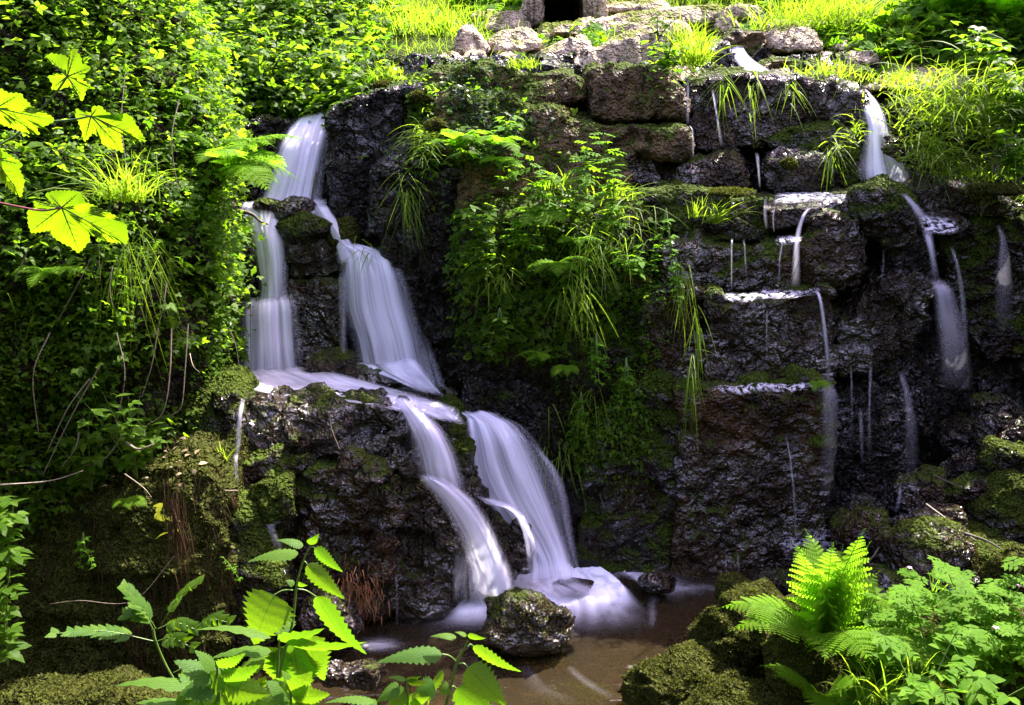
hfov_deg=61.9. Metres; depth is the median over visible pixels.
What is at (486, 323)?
wall greenery
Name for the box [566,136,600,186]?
leafy plant
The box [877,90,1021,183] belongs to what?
rock block
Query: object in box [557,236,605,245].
fern
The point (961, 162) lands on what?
grass tuft
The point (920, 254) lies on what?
rock block
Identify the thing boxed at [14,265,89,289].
fern
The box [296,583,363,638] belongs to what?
boulder
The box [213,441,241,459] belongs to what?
grass tuft
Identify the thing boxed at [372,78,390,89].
moss cushion
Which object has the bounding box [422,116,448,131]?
moss cushion
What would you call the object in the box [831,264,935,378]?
rock block
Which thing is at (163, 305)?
vine
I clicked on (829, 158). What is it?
grass tuft
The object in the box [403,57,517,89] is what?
rock ledge
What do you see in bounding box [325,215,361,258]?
boulder
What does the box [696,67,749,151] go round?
grass tuft
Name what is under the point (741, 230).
rock block
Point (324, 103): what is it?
hill ivy
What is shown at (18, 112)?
maple leaf
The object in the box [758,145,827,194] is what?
rock block
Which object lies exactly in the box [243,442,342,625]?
rock
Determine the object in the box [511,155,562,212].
leafy plant
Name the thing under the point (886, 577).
boulder
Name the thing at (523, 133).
rock ledge
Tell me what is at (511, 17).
rock
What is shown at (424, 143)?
grass tuft
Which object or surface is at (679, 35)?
grass tuft
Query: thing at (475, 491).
rock
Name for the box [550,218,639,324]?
grass tuft
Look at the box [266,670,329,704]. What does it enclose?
nettle
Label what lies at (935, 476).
stick
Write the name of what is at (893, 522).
boulder
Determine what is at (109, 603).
stick
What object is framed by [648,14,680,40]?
leafy plant
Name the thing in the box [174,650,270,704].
leafy shoot
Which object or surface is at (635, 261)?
leafy plant
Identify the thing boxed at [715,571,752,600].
boulder
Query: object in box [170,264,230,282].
fern
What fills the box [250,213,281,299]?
waterfall
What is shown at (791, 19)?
grass tuft
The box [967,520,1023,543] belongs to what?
boulder
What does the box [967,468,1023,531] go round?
boulder
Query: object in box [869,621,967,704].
leafy plant
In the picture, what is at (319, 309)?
rock
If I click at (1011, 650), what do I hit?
leafy plant
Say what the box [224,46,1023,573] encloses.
cliff
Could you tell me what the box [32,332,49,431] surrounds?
vine
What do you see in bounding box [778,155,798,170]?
moss cushion
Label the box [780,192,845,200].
water film
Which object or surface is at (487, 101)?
ledge ivy
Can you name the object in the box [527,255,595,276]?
fern
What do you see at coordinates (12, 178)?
maple leaf
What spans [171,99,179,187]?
vine
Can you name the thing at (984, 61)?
leafy plant
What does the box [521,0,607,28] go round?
culvert
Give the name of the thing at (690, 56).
grass tuft
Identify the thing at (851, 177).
rock block
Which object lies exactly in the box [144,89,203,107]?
fern
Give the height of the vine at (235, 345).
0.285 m
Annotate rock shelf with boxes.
[257,364,461,458]
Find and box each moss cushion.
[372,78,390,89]
[406,88,432,103]
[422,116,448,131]
[620,272,650,283]
[707,185,756,197]
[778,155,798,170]
[965,181,1023,195]
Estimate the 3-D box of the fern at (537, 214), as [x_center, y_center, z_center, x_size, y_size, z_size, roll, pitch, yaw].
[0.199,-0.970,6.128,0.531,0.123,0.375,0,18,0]
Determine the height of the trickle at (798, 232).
0.567 m
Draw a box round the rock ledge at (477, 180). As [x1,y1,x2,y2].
[454,143,632,208]
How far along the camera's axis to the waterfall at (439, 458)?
5.89 m
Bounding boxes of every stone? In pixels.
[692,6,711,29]
[713,16,739,32]
[725,3,762,20]
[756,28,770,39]
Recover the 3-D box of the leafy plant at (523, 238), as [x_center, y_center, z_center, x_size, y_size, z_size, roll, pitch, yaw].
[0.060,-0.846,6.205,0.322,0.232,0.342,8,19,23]
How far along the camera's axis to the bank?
5.35 m
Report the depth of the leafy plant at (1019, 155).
6.32 m
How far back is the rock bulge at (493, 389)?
6.71 m
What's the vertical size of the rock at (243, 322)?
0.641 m
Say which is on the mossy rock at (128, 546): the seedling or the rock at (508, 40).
the seedling
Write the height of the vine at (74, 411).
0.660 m
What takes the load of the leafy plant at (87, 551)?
on the mossy rock at (128, 546)
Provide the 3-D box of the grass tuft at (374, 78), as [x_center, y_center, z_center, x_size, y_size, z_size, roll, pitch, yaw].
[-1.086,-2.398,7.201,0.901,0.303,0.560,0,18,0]
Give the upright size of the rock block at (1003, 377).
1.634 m
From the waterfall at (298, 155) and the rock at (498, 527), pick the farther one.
the waterfall at (298, 155)
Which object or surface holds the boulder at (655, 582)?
on the pool water
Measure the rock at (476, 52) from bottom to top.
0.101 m
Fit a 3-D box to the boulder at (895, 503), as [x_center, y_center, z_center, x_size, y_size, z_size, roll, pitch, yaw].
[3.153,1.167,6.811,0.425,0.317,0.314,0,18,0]
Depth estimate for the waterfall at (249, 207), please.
6.97 m
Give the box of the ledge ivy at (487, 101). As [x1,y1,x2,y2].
[394,53,558,181]
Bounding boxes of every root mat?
[162,461,197,598]
[338,553,389,630]
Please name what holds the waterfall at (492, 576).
on the pool water
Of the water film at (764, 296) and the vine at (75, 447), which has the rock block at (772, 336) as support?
the water film at (764, 296)
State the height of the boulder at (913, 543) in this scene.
0.676 m
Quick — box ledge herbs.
[359,52,701,211]
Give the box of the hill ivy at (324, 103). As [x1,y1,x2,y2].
[201,0,400,117]
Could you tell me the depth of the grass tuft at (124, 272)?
5.04 m
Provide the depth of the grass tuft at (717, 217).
6.29 m
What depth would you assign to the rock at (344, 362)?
6.63 m
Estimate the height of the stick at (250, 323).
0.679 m
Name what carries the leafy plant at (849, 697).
on the ground at (402, 53)
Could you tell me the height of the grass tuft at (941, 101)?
0.951 m
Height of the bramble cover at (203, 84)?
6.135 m
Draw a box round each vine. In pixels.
[0,471,81,485]
[16,246,28,273]
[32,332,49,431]
[43,366,100,473]
[48,378,89,448]
[58,257,91,319]
[61,432,79,467]
[83,431,124,465]
[109,266,113,307]
[116,333,124,423]
[121,74,127,174]
[124,474,150,496]
[141,328,158,397]
[146,328,171,425]
[156,283,166,332]
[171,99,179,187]
[171,324,188,415]
[229,328,238,364]
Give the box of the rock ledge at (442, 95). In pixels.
[425,84,495,158]
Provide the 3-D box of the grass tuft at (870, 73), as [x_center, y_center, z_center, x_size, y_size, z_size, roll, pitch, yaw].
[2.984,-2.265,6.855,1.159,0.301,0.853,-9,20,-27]
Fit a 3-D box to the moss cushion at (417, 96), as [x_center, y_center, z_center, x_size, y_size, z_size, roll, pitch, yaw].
[-0.724,-2.012,6.695,0.213,0.124,0.123,0,18,0]
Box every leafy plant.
[0,495,32,582]
[0,567,31,665]
[15,467,63,504]
[31,398,122,492]
[59,377,154,478]
[73,532,95,569]
[125,418,174,455]
[222,557,242,582]
[445,126,484,159]
[455,203,498,248]
[456,235,511,282]
[481,307,515,355]
[490,115,524,140]
[494,152,523,183]
[503,218,542,250]
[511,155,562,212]
[545,176,604,218]
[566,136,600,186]
[567,391,591,449]
[587,332,611,385]
[590,132,630,240]
[609,239,657,279]
[615,357,639,416]
[640,39,687,67]
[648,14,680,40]
[648,207,680,271]
[666,258,686,304]
[836,653,900,704]
[856,579,985,701]
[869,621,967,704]
[886,566,949,615]
[887,584,1015,697]
[913,567,1016,617]
[917,664,965,700]
[928,555,1023,685]
[928,639,1023,704]
[939,21,1016,82]
[977,43,1023,139]
[978,591,1023,697]
[992,133,1023,180]
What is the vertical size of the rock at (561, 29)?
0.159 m
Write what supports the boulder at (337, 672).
on the boulder at (366, 674)
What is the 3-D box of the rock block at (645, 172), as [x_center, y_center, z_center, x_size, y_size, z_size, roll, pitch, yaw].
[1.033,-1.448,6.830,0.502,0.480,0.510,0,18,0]
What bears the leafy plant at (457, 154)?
on the rock ledge at (477, 180)
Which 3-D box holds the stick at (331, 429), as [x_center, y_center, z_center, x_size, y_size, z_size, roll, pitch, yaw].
[-1.176,0.524,5.656,0.072,0.239,0.011,9,20,26]
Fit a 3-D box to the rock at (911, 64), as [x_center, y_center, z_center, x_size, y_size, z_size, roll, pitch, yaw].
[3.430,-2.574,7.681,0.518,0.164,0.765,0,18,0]
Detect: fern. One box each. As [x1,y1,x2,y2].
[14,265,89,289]
[84,32,124,50]
[111,495,147,507]
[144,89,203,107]
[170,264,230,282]
[171,130,272,163]
[196,43,240,63]
[205,134,306,192]
[427,129,495,147]
[460,135,524,154]
[479,156,521,168]
[505,207,573,227]
[517,350,550,362]
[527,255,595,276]
[551,364,578,378]
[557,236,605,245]
[718,529,936,670]
[763,662,883,704]
[796,529,871,652]
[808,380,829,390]
[858,580,919,600]
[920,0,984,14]
[967,0,1023,38]
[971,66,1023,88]
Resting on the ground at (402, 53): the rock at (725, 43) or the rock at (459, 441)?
the rock at (725, 43)
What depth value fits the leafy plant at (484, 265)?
6.25 m
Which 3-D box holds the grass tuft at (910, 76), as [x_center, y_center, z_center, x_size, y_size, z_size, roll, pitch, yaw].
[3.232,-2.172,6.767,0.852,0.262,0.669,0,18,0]
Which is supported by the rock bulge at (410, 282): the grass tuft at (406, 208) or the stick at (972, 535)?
the grass tuft at (406, 208)
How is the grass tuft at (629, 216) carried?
attached to the cliff
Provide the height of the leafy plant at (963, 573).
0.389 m
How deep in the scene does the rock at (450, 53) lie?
7.44 m
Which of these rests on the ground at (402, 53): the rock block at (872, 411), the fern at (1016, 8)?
the fern at (1016, 8)
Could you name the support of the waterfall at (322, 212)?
on the rock at (315, 257)
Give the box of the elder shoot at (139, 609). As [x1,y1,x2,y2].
[44,574,236,692]
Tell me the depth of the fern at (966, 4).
7.52 m
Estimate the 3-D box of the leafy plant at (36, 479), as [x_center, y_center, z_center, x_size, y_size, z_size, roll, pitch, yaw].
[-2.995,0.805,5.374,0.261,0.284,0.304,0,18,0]
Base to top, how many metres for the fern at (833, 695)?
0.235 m
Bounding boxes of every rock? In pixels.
[0,479,107,683]
[75,427,249,678]
[173,363,259,439]
[226,484,293,647]
[234,293,258,365]
[240,234,260,304]
[243,381,395,463]
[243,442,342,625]
[281,272,352,365]
[282,237,346,278]
[294,444,411,622]
[301,346,403,387]
[385,395,472,624]
[416,394,476,490]
[440,51,462,57]
[453,24,490,53]
[462,50,486,58]
[462,457,489,528]
[463,508,517,595]
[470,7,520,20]
[484,10,532,31]
[488,27,543,53]
[493,475,533,574]
[499,51,516,56]
[530,34,591,70]
[537,3,728,35]
[551,23,585,37]
[581,20,694,66]
[607,0,669,15]
[667,65,699,82]
[685,5,725,13]
[705,38,730,67]
[716,28,767,56]
[754,55,875,83]
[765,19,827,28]
[766,23,822,53]
[811,50,878,64]
[826,40,863,50]
[858,67,969,93]
[875,60,931,73]
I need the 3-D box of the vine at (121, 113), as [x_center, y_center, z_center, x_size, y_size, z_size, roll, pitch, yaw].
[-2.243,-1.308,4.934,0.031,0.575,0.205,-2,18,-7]
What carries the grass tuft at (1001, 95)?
on the rock block at (896, 113)
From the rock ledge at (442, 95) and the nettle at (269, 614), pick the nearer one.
the nettle at (269, 614)
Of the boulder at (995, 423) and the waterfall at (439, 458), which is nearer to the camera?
the waterfall at (439, 458)
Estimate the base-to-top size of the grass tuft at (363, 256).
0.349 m
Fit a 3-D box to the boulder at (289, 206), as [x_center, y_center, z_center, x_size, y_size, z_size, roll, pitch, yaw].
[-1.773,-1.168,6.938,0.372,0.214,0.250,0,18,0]
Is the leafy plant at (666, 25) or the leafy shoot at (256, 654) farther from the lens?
the leafy plant at (666, 25)
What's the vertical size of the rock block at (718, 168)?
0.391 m
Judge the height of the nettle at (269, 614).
0.550 m
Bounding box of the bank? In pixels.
[0,0,243,520]
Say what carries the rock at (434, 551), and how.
in the pool water
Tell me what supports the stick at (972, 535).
on the boulder at (913, 543)
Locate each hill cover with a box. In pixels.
[197,0,411,132]
[340,0,1008,95]
[930,3,1023,141]
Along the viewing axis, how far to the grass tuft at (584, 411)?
6.41 m
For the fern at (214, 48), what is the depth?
6.49 m
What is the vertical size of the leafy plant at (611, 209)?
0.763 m
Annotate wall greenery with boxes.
[442,183,664,366]
[445,161,666,481]
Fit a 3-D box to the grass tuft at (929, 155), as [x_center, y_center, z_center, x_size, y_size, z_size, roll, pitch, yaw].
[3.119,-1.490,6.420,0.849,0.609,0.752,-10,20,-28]
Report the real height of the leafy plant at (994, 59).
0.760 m
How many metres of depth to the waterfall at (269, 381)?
6.42 m
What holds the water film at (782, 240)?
on the rock block at (771, 264)
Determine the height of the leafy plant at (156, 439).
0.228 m
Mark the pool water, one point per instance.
(624, 622)
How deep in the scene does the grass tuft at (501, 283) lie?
6.28 m
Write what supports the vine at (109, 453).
on the leafy plant at (86, 480)
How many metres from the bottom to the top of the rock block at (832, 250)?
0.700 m
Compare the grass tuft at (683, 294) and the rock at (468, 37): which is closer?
the grass tuft at (683, 294)
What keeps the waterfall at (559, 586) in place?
on the pool water
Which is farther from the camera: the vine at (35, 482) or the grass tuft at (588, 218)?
the grass tuft at (588, 218)
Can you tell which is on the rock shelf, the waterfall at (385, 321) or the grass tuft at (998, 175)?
the waterfall at (385, 321)
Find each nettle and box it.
[243,534,365,685]
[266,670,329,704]
[326,675,429,704]
[377,631,520,704]
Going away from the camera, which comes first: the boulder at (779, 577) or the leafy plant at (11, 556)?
the leafy plant at (11, 556)
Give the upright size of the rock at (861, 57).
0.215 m
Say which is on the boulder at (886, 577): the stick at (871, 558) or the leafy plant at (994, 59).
the stick at (871, 558)
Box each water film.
[727,383,804,392]
[728,291,796,299]
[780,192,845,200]
[780,236,798,242]
[922,218,953,231]
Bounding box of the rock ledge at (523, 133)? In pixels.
[486,90,535,148]
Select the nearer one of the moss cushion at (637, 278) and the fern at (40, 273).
the fern at (40, 273)
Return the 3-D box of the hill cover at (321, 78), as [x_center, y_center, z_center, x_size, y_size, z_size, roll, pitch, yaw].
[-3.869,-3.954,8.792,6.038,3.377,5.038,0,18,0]
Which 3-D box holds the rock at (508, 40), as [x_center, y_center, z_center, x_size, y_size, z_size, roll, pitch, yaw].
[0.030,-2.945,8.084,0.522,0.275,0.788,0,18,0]
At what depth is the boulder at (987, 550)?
6.05 m
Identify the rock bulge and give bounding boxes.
[241,114,292,199]
[322,80,439,235]
[345,266,372,355]
[366,150,435,344]
[446,336,582,563]
[455,188,656,434]
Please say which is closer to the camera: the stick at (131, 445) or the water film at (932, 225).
the stick at (131, 445)
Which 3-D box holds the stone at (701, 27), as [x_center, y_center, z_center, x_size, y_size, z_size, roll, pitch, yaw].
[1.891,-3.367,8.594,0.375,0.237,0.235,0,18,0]
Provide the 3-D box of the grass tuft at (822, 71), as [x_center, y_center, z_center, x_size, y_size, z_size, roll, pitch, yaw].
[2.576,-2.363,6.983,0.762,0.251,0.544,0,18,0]
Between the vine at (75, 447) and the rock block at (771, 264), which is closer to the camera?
the vine at (75, 447)
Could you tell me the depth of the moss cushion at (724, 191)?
6.28 m
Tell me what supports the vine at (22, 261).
attached to the bramble cover at (203, 84)
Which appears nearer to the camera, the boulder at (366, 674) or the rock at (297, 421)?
the boulder at (366, 674)
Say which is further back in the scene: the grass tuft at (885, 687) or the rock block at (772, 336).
the rock block at (772, 336)
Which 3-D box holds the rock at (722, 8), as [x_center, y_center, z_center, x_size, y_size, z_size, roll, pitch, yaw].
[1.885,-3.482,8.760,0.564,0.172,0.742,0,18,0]
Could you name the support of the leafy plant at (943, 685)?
on the ground at (402, 53)
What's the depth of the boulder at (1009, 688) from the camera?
4.31 m
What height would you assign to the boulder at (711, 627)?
0.829 m
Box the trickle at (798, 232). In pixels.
[796,213,805,248]
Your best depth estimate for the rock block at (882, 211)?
6.29 m
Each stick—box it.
[50,557,173,603]
[125,441,154,449]
[239,209,267,224]
[250,301,250,344]
[309,172,318,215]
[329,414,339,448]
[863,547,879,562]
[925,503,975,540]
[934,475,962,487]
[964,532,1001,548]
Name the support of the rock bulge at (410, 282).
attached to the cliff
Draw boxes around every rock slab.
[754,186,847,230]
[898,171,1023,217]
[917,208,970,237]
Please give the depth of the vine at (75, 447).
5.12 m
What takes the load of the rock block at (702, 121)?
attached to the cliff
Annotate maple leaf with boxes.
[0,48,94,144]
[0,89,53,134]
[0,150,24,196]
[0,190,128,252]
[54,105,145,152]
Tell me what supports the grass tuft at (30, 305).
on the bank
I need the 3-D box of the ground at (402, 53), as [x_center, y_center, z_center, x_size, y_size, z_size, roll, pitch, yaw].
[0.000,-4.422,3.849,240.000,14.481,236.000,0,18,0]
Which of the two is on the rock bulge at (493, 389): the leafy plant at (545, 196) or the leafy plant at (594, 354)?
the leafy plant at (594, 354)
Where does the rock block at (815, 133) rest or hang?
on the cliff
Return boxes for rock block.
[531,101,694,162]
[570,368,684,572]
[582,61,690,125]
[620,151,662,189]
[635,280,706,380]
[637,178,772,242]
[650,228,807,294]
[659,147,750,187]
[668,362,838,577]
[680,64,871,153]
[700,282,838,391]
[758,119,869,152]
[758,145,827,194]
[791,208,867,291]
[821,139,863,188]
[830,366,912,518]
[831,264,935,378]
[844,173,918,250]
[860,135,902,182]
[865,232,937,280]
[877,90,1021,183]
[930,214,1023,361]
[937,329,1023,459]
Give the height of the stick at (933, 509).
0.141 m
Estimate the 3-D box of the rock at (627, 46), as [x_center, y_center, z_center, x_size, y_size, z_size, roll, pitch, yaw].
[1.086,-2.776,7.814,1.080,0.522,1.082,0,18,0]
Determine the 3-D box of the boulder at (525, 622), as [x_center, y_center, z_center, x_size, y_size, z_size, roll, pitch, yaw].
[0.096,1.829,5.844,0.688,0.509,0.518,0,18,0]
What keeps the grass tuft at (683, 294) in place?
attached to the cliff
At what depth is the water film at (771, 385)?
6.32 m
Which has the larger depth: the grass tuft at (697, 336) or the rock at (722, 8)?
the rock at (722, 8)
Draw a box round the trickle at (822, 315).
[818,294,825,336]
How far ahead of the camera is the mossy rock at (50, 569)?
5.43 m
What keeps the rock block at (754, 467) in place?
on the cliff
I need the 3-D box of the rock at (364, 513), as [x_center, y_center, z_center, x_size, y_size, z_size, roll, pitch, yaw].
[-1.147,1.250,6.228,0.892,1.342,0.785,0,18,0]
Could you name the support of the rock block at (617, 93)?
on the cliff
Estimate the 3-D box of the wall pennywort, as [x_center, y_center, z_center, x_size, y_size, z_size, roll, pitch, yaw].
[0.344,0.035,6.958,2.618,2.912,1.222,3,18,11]
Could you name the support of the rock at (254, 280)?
on the cliff
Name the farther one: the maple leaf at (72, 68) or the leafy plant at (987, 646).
the leafy plant at (987, 646)
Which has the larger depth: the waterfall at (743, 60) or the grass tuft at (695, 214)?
the waterfall at (743, 60)
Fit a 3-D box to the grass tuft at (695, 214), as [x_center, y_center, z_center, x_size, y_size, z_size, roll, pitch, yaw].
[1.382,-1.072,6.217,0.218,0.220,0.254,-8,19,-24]
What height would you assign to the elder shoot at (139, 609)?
0.462 m
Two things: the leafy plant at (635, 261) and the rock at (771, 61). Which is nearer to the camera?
the leafy plant at (635, 261)
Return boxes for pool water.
[237,555,1002,704]
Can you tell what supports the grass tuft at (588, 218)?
on the cliff
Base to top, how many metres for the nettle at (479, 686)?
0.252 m
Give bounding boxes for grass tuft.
[0,277,51,318]
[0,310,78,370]
[16,141,184,210]
[83,210,187,383]
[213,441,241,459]
[311,0,491,39]
[339,236,386,277]
[340,56,414,83]
[370,170,441,276]
[387,108,454,175]
[456,253,546,323]
[502,53,550,70]
[523,167,597,192]
[528,269,624,368]
[528,404,596,515]
[542,186,628,249]
[548,378,610,447]
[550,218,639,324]
[579,173,663,210]
[585,198,683,285]
[651,7,717,45]
[659,24,738,67]
[665,265,709,372]
[675,290,717,404]
[680,194,710,217]
[681,349,728,446]
[689,194,752,224]
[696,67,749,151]
[723,0,879,30]
[726,69,773,144]
[758,75,813,138]
[775,0,901,25]
[782,51,867,79]
[798,120,874,192]
[805,52,938,88]
[821,636,976,704]
[828,106,875,147]
[832,32,1018,163]
[861,65,972,94]
[868,112,1023,207]
[874,112,984,191]
[909,46,1023,175]
[917,158,1021,185]
[928,570,947,592]
[969,171,1023,216]
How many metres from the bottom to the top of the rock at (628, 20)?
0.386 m
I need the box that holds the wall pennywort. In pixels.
[427,175,702,521]
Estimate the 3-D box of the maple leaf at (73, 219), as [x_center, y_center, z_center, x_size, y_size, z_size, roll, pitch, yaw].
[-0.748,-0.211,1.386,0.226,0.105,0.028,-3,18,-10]
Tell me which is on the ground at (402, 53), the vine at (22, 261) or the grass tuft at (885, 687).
the grass tuft at (885, 687)
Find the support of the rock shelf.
attached to the cliff
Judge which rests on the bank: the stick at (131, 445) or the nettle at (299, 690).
the stick at (131, 445)
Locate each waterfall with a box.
[244,298,291,370]
[245,201,322,214]
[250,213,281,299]
[254,369,454,418]
[267,111,324,200]
[315,207,351,261]
[343,244,424,383]
[367,360,437,390]
[398,399,454,481]
[424,476,509,596]
[462,411,569,577]
[481,499,531,542]
[554,585,576,590]
[732,46,763,70]
[864,93,905,180]
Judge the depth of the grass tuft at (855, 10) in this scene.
7.90 m
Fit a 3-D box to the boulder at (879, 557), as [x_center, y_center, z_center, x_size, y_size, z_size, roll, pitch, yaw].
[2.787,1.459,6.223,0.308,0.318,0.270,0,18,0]
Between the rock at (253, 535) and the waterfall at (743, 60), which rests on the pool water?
the rock at (253, 535)
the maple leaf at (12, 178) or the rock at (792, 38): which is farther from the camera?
the rock at (792, 38)
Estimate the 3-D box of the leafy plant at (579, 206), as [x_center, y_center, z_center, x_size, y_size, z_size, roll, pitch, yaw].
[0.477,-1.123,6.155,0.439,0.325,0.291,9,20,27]
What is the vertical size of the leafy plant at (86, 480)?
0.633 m
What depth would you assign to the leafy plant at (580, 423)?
6.46 m
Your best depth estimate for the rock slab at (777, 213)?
6.43 m
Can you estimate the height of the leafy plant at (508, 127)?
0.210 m
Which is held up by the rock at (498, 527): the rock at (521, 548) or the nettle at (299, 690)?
the rock at (521, 548)
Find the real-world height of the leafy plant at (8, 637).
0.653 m
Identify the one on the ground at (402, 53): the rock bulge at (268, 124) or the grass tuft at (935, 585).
the grass tuft at (935, 585)
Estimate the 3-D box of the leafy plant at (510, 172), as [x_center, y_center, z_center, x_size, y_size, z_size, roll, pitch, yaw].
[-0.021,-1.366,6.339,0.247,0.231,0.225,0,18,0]
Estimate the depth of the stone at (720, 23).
8.36 m
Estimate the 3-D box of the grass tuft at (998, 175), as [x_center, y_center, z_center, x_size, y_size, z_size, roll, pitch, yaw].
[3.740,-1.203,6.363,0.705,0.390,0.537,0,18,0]
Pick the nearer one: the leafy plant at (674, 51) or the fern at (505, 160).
the fern at (505, 160)
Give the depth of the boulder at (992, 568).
5.52 m
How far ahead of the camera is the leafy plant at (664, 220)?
6.29 m
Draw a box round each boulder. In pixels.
[0,664,178,704]
[248,470,297,528]
[252,197,279,214]
[272,195,316,219]
[276,210,333,244]
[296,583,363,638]
[315,659,351,687]
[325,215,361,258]
[346,658,387,690]
[476,586,575,656]
[551,577,593,592]
[617,639,739,704]
[637,569,676,594]
[679,673,770,704]
[686,576,782,679]
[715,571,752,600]
[748,590,884,704]
[752,567,798,593]
[787,545,828,562]
[798,550,861,570]
[829,502,891,557]
[845,493,885,510]
[856,563,924,603]
[872,537,886,563]
[877,600,1023,704]
[878,483,907,515]
[881,514,981,591]
[890,516,909,527]
[892,464,954,515]
[909,502,967,529]
[933,406,979,455]
[939,446,979,477]
[944,468,987,514]
[950,568,989,599]
[961,391,1023,419]
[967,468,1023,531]
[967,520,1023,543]
[967,530,1022,566]
[973,411,1014,444]
[976,434,1023,476]
[979,543,1023,602]
[996,417,1023,441]
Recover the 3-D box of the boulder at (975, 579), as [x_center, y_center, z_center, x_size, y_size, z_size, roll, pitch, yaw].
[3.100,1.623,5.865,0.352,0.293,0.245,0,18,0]
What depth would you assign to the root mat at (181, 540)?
4.97 m
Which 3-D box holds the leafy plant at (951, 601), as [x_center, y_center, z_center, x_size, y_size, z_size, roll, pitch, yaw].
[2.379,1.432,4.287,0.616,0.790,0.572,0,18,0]
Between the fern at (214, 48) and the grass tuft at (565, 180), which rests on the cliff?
the grass tuft at (565, 180)
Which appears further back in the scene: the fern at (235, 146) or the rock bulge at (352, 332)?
the rock bulge at (352, 332)
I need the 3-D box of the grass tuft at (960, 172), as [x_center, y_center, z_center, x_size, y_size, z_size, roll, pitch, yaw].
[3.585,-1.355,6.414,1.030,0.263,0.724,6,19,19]
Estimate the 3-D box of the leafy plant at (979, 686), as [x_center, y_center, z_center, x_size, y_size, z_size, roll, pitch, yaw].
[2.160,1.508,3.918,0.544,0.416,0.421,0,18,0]
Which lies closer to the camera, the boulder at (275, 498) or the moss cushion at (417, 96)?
the boulder at (275, 498)
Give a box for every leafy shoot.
[116,625,365,704]
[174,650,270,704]
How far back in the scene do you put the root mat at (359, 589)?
5.75 m
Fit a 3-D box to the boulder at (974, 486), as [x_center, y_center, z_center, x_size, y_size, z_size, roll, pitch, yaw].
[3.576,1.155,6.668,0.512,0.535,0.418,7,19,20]
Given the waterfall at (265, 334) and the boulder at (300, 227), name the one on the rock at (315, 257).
the boulder at (300, 227)
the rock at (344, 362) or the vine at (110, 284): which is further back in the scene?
the rock at (344, 362)
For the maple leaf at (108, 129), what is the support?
attached to the branch
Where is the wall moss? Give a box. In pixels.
[400,69,1018,494]
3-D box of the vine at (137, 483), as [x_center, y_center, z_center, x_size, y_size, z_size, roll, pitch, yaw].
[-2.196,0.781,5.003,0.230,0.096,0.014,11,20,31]
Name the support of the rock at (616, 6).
on the ground at (402, 53)
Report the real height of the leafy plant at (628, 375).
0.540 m
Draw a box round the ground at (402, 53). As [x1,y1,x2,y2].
[206,0,1023,123]
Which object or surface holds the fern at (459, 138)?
attached to the cliff
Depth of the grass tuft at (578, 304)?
6.22 m
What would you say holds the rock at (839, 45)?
on the ground at (402, 53)
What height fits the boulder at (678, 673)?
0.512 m
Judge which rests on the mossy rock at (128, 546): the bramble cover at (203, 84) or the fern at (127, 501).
the fern at (127, 501)
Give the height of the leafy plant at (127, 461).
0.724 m
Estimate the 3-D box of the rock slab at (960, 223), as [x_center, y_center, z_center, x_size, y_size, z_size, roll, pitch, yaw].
[3.263,-1.036,6.587,0.463,0.258,0.313,0,18,0]
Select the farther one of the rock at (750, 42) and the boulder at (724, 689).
the rock at (750, 42)
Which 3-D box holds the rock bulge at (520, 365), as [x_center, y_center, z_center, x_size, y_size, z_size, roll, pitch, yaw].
[0.381,-0.225,6.865,1.650,2.188,0.808,0,18,0]
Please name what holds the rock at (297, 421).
on the rock at (364, 513)
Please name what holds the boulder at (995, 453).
on the boulder at (999, 504)
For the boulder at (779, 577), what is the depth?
6.35 m
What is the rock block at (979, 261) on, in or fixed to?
on the cliff
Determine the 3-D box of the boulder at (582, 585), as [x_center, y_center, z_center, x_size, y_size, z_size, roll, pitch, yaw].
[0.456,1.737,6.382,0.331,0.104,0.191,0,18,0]
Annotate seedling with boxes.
[153,503,181,538]
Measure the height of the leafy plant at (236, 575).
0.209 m
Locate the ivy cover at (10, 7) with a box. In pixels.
[0,0,243,490]
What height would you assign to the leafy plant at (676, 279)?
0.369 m
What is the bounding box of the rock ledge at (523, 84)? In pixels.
[497,68,587,104]
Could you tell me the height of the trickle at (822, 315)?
0.694 m
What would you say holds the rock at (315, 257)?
on the cliff
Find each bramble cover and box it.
[0,0,267,552]
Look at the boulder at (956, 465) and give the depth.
6.69 m
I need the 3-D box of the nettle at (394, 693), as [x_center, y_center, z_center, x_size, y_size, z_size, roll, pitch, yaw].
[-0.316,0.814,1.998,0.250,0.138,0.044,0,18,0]
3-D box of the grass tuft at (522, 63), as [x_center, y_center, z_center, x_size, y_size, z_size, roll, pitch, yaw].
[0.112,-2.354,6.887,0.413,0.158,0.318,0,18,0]
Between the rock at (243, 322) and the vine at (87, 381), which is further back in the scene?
the rock at (243, 322)
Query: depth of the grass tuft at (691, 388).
6.33 m
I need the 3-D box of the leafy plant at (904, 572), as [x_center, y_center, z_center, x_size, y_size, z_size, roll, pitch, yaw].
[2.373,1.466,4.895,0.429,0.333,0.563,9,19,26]

